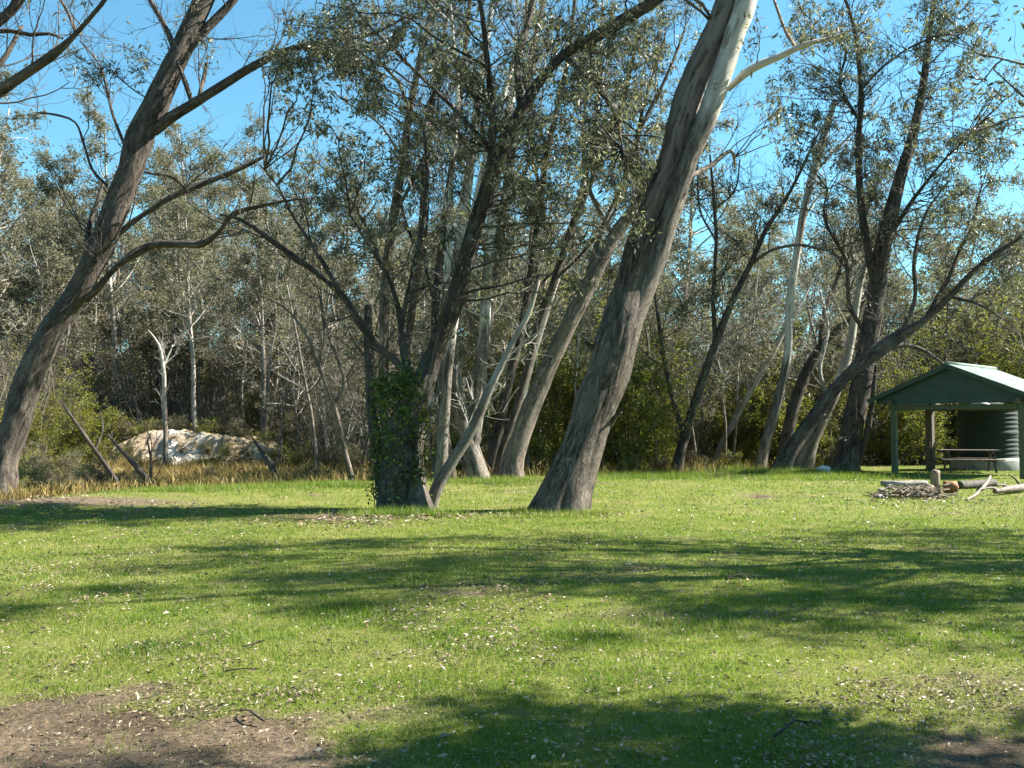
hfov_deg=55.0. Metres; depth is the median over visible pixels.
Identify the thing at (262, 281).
bushland gum tree
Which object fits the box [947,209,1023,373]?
thin sapling
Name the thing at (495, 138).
ivy clad gum tree
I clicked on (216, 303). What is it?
bushland gum tree
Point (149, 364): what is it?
thin sapling
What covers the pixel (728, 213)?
bushland gum tree
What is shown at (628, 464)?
brush
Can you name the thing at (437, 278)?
slender gum tree
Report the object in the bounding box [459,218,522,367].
bushland gum tree
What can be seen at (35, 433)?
wattle bush
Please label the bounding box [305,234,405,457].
thin sapling
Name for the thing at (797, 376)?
bare twiggy bush
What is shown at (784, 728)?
fallen twig
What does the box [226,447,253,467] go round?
brush
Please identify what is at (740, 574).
fallen twig
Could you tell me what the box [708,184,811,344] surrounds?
bushland gum tree
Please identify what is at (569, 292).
bushland gum tree
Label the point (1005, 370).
scrub bush
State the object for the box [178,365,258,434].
bare twiggy bush
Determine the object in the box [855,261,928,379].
thin sapling
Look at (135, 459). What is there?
brush
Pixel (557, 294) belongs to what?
thin sapling
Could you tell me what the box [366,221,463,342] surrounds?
bushland gum tree
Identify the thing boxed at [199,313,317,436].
bare twiggy bush
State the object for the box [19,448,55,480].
brush
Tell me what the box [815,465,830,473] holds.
white rock
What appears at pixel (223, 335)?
thin sapling
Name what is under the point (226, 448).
brush
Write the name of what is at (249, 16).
sky
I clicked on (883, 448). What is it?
wattle bush
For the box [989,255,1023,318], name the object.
bushland gum tree
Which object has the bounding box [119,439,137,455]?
brush
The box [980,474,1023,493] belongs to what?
fallen log
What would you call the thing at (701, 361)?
scrub bush
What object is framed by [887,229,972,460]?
thin sapling
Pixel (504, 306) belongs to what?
thin sapling
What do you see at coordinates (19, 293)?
bushland gum tree
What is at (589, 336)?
thin sapling
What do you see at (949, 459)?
picnic table
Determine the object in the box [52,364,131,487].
dead pole
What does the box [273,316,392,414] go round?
scrub bush
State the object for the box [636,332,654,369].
thin sapling
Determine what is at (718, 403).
bare twiggy bush
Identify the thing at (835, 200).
bushland gum tree
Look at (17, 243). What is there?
bushland gum tree
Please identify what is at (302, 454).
brush
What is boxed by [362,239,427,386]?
thin sapling
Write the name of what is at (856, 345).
bare twiggy bush
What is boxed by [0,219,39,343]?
thin sapling
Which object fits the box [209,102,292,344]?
bushland gum tree
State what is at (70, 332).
bushland gum tree
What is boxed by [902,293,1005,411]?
bare twiggy bush
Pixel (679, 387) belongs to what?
scrub bush
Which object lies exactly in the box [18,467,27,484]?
brush
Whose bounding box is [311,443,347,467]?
brush
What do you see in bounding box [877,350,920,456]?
scrub bush
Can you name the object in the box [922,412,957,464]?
scrub bush
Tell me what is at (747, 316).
thin sapling
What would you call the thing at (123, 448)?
brush
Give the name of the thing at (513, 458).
leaning gum tree
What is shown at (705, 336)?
scrub bush
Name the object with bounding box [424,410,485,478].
wattle bush
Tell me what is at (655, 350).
scrub bush
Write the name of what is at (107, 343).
scrub bush
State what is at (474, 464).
twin gum tree
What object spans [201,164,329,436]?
bushland gum tree
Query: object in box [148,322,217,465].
dead tree
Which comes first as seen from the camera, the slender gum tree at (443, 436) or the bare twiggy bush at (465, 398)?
the slender gum tree at (443, 436)
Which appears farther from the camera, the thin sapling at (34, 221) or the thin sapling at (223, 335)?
the thin sapling at (223, 335)
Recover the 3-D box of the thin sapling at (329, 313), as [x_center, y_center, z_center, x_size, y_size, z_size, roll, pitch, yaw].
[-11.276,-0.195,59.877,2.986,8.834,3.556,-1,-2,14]
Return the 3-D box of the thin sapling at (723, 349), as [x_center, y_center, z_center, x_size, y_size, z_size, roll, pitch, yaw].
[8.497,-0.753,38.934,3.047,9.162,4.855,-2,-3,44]
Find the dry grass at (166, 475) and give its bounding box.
[0,452,918,500]
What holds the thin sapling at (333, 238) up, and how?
on the ground at (272, 755)
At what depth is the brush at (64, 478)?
23.49 m
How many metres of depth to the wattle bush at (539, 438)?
33.62 m
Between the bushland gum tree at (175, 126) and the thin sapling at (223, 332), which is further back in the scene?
the bushland gum tree at (175, 126)
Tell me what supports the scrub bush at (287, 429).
on the ground at (272, 755)
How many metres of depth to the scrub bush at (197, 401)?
54.43 m
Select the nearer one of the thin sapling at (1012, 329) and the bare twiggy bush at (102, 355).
the thin sapling at (1012, 329)
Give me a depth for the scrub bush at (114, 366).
53.82 m
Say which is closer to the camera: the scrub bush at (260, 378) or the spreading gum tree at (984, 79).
the spreading gum tree at (984, 79)
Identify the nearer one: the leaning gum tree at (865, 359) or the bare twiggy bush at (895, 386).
the leaning gum tree at (865, 359)
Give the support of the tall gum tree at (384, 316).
on the ground at (272, 755)
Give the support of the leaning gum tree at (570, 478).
on the ground at (272, 755)
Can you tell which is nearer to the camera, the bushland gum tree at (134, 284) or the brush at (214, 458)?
the brush at (214, 458)
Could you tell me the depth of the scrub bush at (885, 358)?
58.27 m
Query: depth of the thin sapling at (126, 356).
53.26 m
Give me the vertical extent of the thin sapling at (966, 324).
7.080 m
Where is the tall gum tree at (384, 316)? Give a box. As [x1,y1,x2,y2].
[270,0,487,435]
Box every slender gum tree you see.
[344,4,501,394]
[395,1,504,478]
[399,0,574,477]
[435,0,570,478]
[486,0,615,475]
[492,15,673,476]
[501,0,635,408]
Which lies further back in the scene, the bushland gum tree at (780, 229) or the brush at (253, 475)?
the bushland gum tree at (780, 229)
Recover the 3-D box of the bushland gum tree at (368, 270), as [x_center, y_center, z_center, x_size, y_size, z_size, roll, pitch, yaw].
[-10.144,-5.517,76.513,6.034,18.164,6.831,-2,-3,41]
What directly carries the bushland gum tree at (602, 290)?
on the ground at (272, 755)
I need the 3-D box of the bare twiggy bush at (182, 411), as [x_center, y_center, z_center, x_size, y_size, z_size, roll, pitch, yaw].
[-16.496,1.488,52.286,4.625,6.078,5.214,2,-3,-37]
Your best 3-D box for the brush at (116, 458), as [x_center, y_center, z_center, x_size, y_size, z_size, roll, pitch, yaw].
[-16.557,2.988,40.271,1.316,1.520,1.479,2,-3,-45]
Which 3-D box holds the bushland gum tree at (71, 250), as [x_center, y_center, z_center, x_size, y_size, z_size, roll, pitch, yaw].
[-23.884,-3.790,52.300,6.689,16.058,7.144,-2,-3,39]
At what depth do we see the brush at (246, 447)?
42.59 m
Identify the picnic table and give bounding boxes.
[933,449,1004,472]
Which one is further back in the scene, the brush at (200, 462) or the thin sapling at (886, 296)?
the thin sapling at (886, 296)
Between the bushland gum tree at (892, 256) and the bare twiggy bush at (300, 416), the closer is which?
the bare twiggy bush at (300, 416)
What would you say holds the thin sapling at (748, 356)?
on the ground at (272, 755)
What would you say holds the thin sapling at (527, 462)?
on the ground at (272, 755)
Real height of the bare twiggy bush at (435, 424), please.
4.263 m
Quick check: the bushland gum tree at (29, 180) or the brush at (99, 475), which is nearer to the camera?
the brush at (99, 475)
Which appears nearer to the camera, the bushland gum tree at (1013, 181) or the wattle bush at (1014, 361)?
the wattle bush at (1014, 361)
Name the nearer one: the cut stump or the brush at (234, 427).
the cut stump
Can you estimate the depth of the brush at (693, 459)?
36.76 m
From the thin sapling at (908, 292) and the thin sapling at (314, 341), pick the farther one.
the thin sapling at (314, 341)
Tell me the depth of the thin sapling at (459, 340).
32.85 m
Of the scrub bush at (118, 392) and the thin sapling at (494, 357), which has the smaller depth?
the thin sapling at (494, 357)
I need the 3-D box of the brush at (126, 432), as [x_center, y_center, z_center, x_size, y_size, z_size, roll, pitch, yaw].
[-17.919,1.863,44.747,1.775,1.824,1.580,-2,-3,34]
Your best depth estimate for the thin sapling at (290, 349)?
41.37 m
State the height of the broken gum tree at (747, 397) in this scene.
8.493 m
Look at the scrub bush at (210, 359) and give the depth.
69.18 m
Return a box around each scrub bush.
[0,310,113,438]
[0,314,93,414]
[0,337,10,412]
[0,374,63,448]
[40,351,129,455]
[52,317,161,441]
[54,322,121,393]
[63,395,133,453]
[67,306,174,390]
[79,363,148,443]
[83,347,174,399]
[84,334,190,433]
[99,292,236,424]
[108,275,243,352]
[117,312,237,391]
[125,302,245,419]
[154,367,225,424]
[187,340,253,432]
[197,313,283,428]
[218,340,299,438]
[228,263,332,372]
[234,318,354,447]
[235,354,315,436]
[252,394,311,451]
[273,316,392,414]
[292,347,366,456]
[305,404,340,451]
[391,403,458,467]
[432,376,517,462]
[635,317,690,409]
[636,331,696,429]
[652,392,692,466]
[659,301,742,444]
[663,282,776,381]
[667,370,726,460]
[683,366,739,455]
[709,297,813,403]
[711,385,807,466]
[731,322,825,399]
[787,373,842,451]
[828,294,930,453]
[865,408,908,464]
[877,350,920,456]
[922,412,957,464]
[987,351,1022,451]
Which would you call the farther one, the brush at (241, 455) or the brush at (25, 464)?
the brush at (241, 455)
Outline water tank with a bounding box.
[957,403,1018,457]
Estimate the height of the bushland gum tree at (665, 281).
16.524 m
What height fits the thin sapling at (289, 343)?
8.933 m
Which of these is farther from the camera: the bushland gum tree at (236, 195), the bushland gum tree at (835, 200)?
the bushland gum tree at (835, 200)
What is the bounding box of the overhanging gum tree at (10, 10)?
[0,0,117,131]
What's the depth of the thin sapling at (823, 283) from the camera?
43.62 m
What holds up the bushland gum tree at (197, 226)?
on the ground at (272, 755)
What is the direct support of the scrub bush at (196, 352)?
on the ground at (272, 755)
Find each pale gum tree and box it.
[754,56,893,468]
[792,154,912,468]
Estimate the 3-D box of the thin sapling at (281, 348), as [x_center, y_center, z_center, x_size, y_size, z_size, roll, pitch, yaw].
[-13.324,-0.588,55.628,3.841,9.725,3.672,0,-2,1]
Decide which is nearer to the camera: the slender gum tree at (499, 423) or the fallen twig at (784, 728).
the fallen twig at (784, 728)
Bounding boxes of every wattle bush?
[0,334,112,463]
[0,363,62,463]
[44,367,136,463]
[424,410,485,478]
[430,266,587,474]
[478,222,653,471]
[559,300,708,473]
[605,307,735,468]
[694,371,771,466]
[709,288,825,464]
[745,372,864,466]
[799,348,879,465]
[836,360,944,465]
[874,328,960,464]
[879,271,1023,464]
[910,275,1023,438]
[978,314,1023,443]
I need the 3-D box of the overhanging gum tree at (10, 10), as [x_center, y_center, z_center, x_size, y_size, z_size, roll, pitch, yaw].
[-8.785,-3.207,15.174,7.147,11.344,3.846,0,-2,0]
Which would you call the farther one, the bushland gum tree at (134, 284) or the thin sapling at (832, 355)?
the bushland gum tree at (134, 284)
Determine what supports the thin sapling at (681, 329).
on the ground at (272, 755)
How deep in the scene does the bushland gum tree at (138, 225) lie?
73.75 m
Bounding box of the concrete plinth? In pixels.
[951,457,1019,470]
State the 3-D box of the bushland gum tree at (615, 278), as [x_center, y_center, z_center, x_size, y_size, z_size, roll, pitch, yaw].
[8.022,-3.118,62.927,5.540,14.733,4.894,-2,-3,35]
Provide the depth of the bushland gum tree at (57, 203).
84.93 m
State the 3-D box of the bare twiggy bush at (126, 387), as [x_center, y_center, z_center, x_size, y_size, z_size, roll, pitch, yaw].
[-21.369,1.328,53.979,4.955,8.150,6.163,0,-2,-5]
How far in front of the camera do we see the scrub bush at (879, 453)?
42.39 m
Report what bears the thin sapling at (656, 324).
on the ground at (272, 755)
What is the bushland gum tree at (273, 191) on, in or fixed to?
on the ground at (272, 755)
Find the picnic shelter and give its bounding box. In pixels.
[867,361,1023,478]
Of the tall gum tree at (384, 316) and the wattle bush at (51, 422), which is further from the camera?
the wattle bush at (51, 422)
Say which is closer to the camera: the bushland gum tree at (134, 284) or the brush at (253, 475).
the brush at (253, 475)
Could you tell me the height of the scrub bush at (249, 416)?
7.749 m
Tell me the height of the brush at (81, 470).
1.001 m
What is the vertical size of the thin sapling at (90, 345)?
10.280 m
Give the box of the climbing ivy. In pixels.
[353,348,452,507]
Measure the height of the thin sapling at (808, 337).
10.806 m
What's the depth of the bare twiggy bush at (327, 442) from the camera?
40.88 m
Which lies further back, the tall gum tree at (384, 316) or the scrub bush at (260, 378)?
the scrub bush at (260, 378)
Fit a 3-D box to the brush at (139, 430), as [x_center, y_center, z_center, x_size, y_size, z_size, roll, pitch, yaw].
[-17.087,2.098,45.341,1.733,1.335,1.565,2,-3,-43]
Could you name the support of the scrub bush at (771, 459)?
on the ground at (272, 755)
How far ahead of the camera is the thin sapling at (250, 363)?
52.24 m
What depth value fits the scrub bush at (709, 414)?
50.54 m
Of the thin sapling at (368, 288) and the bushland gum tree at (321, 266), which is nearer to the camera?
the thin sapling at (368, 288)
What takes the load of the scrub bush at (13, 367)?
on the ground at (272, 755)
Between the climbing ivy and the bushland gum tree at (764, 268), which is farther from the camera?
the bushland gum tree at (764, 268)
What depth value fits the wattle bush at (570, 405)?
35.80 m
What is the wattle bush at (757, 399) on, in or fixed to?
on the ground at (272, 755)
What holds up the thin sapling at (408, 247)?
on the ground at (272, 755)
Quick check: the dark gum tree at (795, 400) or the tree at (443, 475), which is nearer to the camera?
the tree at (443, 475)
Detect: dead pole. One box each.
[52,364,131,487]
[106,404,189,486]
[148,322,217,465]
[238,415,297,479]
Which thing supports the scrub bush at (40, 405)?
on the ground at (272, 755)
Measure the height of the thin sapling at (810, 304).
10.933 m
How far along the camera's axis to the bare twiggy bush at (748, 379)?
45.91 m
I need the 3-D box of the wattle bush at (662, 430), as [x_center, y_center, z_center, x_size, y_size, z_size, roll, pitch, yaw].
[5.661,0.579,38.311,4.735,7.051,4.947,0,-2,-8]
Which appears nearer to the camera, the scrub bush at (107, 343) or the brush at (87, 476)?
the brush at (87, 476)
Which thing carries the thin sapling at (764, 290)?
on the ground at (272, 755)
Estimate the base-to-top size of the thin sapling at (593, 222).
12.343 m
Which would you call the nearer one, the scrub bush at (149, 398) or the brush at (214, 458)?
the brush at (214, 458)
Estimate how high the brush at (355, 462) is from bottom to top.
1.672 m
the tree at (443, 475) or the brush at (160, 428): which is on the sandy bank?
the brush at (160, 428)
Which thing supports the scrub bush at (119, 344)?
on the ground at (272, 755)
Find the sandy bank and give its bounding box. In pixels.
[94,429,310,464]
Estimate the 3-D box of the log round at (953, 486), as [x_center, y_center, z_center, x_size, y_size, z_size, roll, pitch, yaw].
[10.366,2.436,23.220,0.341,0.292,0.306,-1,-3,18]
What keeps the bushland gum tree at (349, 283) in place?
on the ground at (272, 755)
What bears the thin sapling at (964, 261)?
on the ground at (272, 755)
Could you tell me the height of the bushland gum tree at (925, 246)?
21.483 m
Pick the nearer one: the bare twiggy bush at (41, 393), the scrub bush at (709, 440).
the bare twiggy bush at (41, 393)
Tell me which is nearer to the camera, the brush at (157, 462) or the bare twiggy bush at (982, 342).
the brush at (157, 462)
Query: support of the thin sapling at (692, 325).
on the ground at (272, 755)
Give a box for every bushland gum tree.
[0,64,78,296]
[0,81,169,442]
[0,147,31,267]
[0,161,133,452]
[0,170,53,302]
[0,261,115,374]
[0,275,82,450]
[1,274,114,389]
[3,139,123,340]
[3,221,40,302]
[19,154,116,300]
[34,230,195,388]
[102,149,236,431]
[111,217,229,378]
[113,208,186,328]
[116,131,248,410]
[116,286,227,429]
[119,100,224,339]
[133,133,265,347]
[146,171,250,423]
[185,249,333,420]
[191,258,266,405]
[199,204,334,367]
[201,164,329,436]
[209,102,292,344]
[213,181,365,373]
[231,291,328,405]
[244,182,309,290]
[272,183,358,454]
[283,272,389,450]
[313,121,404,380]
[314,229,466,374]
[349,206,430,346]
[360,197,404,306]
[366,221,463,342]
[372,224,540,435]
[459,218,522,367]
[482,159,554,282]
[497,221,615,361]
[508,247,606,362]
[579,76,717,364]
[579,260,619,367]
[595,274,685,356]
[597,250,678,340]
[609,224,747,349]
[633,322,699,423]
[656,254,675,325]
[667,67,773,418]
[688,265,764,355]
[691,196,783,342]
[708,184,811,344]
[747,186,817,324]
[769,171,873,324]
[797,172,897,308]
[828,201,920,355]
[837,169,1023,365]
[877,289,975,379]
[904,166,1004,325]
[964,166,1023,336]
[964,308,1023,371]
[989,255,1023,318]
[992,319,1023,371]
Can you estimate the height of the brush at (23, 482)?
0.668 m
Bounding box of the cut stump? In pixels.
[930,469,939,490]
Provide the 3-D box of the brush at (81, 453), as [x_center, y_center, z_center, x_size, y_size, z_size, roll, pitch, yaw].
[-16.338,2.830,35.936,1.906,1.468,1.722,1,-3,-30]
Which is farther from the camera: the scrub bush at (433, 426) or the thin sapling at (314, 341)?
the thin sapling at (314, 341)
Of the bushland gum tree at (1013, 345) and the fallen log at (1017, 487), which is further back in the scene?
the bushland gum tree at (1013, 345)
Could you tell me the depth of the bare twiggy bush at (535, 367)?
44.88 m
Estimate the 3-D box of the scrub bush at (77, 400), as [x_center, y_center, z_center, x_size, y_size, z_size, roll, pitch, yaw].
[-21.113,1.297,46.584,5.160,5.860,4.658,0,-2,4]
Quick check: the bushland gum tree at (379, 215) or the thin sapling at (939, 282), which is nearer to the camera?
the thin sapling at (939, 282)
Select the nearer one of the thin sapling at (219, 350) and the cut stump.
the cut stump
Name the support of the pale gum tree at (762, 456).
on the ground at (272, 755)
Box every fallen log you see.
[880,480,928,486]
[957,479,997,488]
[966,475,991,500]
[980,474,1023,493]
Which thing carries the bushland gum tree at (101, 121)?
on the ground at (272, 755)
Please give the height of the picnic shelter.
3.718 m
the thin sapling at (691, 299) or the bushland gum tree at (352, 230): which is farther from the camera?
the bushland gum tree at (352, 230)
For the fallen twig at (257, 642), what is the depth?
7.00 m
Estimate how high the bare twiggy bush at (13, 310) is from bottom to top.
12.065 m
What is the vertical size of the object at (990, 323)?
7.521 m
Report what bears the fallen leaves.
on the ground at (272, 755)
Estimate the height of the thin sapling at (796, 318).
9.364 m
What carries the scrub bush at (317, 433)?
on the ground at (272, 755)
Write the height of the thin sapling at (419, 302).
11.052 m
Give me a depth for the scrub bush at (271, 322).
80.45 m
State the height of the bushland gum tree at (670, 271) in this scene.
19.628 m
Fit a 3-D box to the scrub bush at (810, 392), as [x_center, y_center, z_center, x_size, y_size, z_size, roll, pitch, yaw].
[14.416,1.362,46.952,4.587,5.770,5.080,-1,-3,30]
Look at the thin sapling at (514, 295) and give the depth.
39.21 m
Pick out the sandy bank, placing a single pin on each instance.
(190, 438)
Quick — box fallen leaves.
[0,464,1023,767]
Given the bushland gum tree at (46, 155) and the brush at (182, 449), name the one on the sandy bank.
the brush at (182, 449)
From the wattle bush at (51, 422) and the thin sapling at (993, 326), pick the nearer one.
the wattle bush at (51, 422)
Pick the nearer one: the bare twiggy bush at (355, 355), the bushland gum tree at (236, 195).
the bare twiggy bush at (355, 355)
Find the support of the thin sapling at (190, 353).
on the ground at (272, 755)
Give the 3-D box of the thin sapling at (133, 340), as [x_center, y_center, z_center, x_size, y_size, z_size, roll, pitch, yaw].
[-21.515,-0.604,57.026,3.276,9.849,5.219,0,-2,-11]
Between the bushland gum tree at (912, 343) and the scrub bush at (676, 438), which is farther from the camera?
the bushland gum tree at (912, 343)
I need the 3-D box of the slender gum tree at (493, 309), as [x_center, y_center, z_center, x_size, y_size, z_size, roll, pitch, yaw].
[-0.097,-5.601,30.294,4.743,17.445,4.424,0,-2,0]
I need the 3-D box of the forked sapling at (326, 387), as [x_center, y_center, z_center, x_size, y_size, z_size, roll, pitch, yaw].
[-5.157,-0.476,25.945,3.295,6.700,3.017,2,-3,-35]
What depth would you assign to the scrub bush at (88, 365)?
62.43 m
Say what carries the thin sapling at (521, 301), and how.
on the ground at (272, 755)
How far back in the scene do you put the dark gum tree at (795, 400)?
37.96 m
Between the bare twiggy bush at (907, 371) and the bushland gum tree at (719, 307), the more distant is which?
the bushland gum tree at (719, 307)
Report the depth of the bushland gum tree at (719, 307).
99.80 m
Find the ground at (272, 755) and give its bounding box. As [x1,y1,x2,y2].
[0,355,1023,767]
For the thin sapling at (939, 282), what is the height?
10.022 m
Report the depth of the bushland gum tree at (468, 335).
47.58 m
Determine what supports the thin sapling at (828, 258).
on the ground at (272, 755)
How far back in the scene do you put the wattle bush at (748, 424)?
40.76 m
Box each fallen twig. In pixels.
[225,668,257,671]
[238,705,264,721]
[243,640,264,646]
[725,572,758,580]
[772,715,817,737]
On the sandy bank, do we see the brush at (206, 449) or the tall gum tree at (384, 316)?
the brush at (206, 449)
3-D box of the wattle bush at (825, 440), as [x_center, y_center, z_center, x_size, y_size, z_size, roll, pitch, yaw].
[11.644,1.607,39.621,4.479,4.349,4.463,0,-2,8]
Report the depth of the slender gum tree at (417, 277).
28.67 m
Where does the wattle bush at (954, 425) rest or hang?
on the ground at (272, 755)
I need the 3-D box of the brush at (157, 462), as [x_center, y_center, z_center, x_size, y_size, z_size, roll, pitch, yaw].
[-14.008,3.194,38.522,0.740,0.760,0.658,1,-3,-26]
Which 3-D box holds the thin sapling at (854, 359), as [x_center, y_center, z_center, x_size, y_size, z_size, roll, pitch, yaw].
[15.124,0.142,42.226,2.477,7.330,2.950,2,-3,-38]
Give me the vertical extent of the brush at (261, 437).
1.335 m
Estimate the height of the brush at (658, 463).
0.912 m
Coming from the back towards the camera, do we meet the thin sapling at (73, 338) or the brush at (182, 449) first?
the thin sapling at (73, 338)
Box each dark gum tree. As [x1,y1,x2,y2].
[607,75,966,472]
[734,0,1023,470]
[776,183,919,457]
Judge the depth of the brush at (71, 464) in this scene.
30.71 m
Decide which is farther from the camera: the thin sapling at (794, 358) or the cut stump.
the thin sapling at (794, 358)
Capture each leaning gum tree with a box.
[0,0,491,496]
[497,0,712,477]
[527,0,892,513]
[769,135,1023,470]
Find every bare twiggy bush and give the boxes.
[0,259,126,451]
[0,271,40,372]
[0,316,54,410]
[0,332,75,454]
[15,303,126,449]
[52,316,155,442]
[75,349,158,439]
[78,337,189,439]
[99,365,189,440]
[119,315,236,429]
[129,314,274,431]
[151,365,229,432]
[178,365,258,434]
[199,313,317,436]
[220,316,317,439]
[222,391,260,431]
[255,297,398,462]
[274,350,352,441]
[278,374,327,450]
[295,331,395,460]
[307,276,462,453]
[320,350,434,467]
[353,309,474,439]
[419,357,506,454]
[425,411,455,456]
[478,265,639,460]
[566,310,695,465]
[604,348,691,448]
[640,330,719,459]
[646,365,740,460]
[673,332,774,460]
[686,385,746,461]
[701,300,817,446]
[714,302,841,450]
[747,287,878,460]
[752,263,940,464]
[850,364,929,464]
[871,339,941,462]
[873,317,950,462]
[884,242,1023,385]
[892,290,1021,414]
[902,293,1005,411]
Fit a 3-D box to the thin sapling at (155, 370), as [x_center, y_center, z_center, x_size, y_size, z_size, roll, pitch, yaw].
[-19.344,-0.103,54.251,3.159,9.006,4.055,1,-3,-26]
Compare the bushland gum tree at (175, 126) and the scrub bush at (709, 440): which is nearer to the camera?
the scrub bush at (709, 440)
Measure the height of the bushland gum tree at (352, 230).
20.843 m
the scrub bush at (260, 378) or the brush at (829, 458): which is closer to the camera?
the brush at (829, 458)
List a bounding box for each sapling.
[0,190,91,458]
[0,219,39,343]
[0,240,77,399]
[0,245,101,376]
[43,310,104,400]
[51,285,137,410]
[56,303,135,401]
[67,239,166,439]
[102,320,147,439]
[122,290,160,395]
[130,329,189,414]
[131,308,190,426]
[154,292,224,417]
[155,266,233,419]
[166,316,222,408]
[195,230,261,429]
[195,271,256,415]
[198,309,270,427]
[206,265,276,431]
[231,171,357,466]
[237,294,304,409]
[238,253,318,438]
[239,261,326,464]
[243,248,389,480]
[248,175,346,439]
[257,272,320,452]
[264,172,383,452]
[264,317,317,449]
[283,274,353,447]
[303,311,337,413]
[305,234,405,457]
[308,274,361,419]
[325,289,422,471]
[340,270,394,452]
[341,238,429,394]
[349,249,435,402]
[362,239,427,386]
[387,153,495,393]
[389,208,486,441]
[389,262,467,376]
[389,266,452,478]
[396,303,469,424]
[413,216,500,434]
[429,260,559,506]
[430,202,543,454]
[431,229,526,401]
[459,111,601,472]
[460,267,530,462]
[481,229,523,384]
[497,176,584,467]
[503,281,574,474]
[512,195,626,356]
[519,213,589,441]
[534,218,613,399]
[540,260,587,375]
[556,232,619,472]
[605,154,707,463]
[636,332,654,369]
[637,305,661,371]
[638,283,695,424]
[643,236,731,463]
[648,305,670,354]
[649,290,730,459]
[671,265,736,450]
[676,212,769,461]
[676,278,734,450]
[678,248,761,459]
[680,264,793,465]
[685,229,815,446]
[707,212,827,395]
[713,270,779,414]
[728,335,775,398]
[743,235,860,417]
[749,268,811,411]
[751,252,830,414]
[754,172,858,455]
[769,135,913,377]
[780,263,835,394]
[805,308,863,465]
[809,264,857,401]
[811,242,885,458]
[817,272,885,389]
[827,257,923,390]
[829,308,899,464]
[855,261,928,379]
[876,265,939,463]
[879,263,933,375]
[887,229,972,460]
[907,259,969,461]
[920,283,1002,464]
[925,313,989,464]
[937,254,1023,363]
[938,305,978,362]
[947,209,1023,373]
[971,300,1011,357]
[977,229,1023,368]
[987,271,1023,363]
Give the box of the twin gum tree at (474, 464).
[369,0,571,478]
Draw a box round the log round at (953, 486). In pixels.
[943,481,958,492]
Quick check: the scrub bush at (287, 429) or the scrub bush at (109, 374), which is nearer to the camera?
the scrub bush at (287, 429)
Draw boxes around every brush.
[18,447,40,473]
[18,460,55,488]
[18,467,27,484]
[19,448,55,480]
[19,475,30,489]
[20,435,57,471]
[30,465,62,491]
[45,441,90,470]
[45,446,84,480]
[49,462,92,485]
[49,467,78,490]
[77,456,115,483]
[78,467,100,487]
[103,405,133,441]
[103,444,123,464]
[105,467,133,483]
[115,444,129,460]
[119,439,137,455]
[122,464,147,480]
[126,452,147,465]
[127,415,158,436]
[146,458,164,472]
[153,412,178,430]
[168,412,193,430]
[176,444,187,453]
[188,455,207,465]
[191,415,221,433]
[196,464,219,478]
[198,448,226,467]
[199,440,212,456]
[210,409,244,436]
[217,441,235,458]
[220,414,254,437]
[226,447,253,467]
[234,443,255,462]
[239,467,261,477]
[247,427,276,448]
[256,436,296,464]
[276,439,313,467]
[292,436,325,463]
[296,460,322,476]
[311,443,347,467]
[328,437,369,471]
[616,451,644,472]
[648,451,672,473]
[684,447,709,469]
[714,449,743,468]
[818,445,835,466]
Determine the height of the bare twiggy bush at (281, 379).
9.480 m
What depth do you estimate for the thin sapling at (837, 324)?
48.52 m
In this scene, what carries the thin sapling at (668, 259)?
on the ground at (272, 755)
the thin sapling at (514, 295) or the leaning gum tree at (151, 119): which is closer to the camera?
the leaning gum tree at (151, 119)
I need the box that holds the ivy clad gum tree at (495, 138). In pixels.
[169,0,690,510]
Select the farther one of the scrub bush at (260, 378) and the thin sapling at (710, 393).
the scrub bush at (260, 378)
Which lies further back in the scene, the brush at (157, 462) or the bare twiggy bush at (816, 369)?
the bare twiggy bush at (816, 369)
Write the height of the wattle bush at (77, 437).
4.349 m
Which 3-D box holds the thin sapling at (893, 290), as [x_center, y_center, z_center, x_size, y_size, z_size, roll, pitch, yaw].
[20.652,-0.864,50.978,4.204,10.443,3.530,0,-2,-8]
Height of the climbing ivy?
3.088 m
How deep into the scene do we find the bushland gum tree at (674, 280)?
70.78 m
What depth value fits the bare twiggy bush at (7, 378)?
39.60 m
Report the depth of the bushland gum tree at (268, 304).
65.25 m
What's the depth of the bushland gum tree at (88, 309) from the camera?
59.24 m
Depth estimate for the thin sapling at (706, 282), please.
48.09 m
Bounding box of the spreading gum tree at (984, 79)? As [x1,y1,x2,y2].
[867,0,1023,178]
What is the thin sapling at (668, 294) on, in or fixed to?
on the ground at (272, 755)
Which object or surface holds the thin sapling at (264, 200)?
on the ground at (272, 755)
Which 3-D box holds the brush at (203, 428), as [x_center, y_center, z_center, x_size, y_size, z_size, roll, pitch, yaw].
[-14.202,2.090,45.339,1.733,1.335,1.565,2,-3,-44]
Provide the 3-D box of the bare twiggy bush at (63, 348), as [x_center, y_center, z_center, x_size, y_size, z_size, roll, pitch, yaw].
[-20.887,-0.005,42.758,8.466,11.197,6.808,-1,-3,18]
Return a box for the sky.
[0,0,1023,384]
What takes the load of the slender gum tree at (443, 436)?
on the ground at (272, 755)
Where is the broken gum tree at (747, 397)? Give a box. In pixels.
[690,277,797,466]
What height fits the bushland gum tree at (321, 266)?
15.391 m
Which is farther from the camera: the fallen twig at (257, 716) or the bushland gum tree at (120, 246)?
the bushland gum tree at (120, 246)

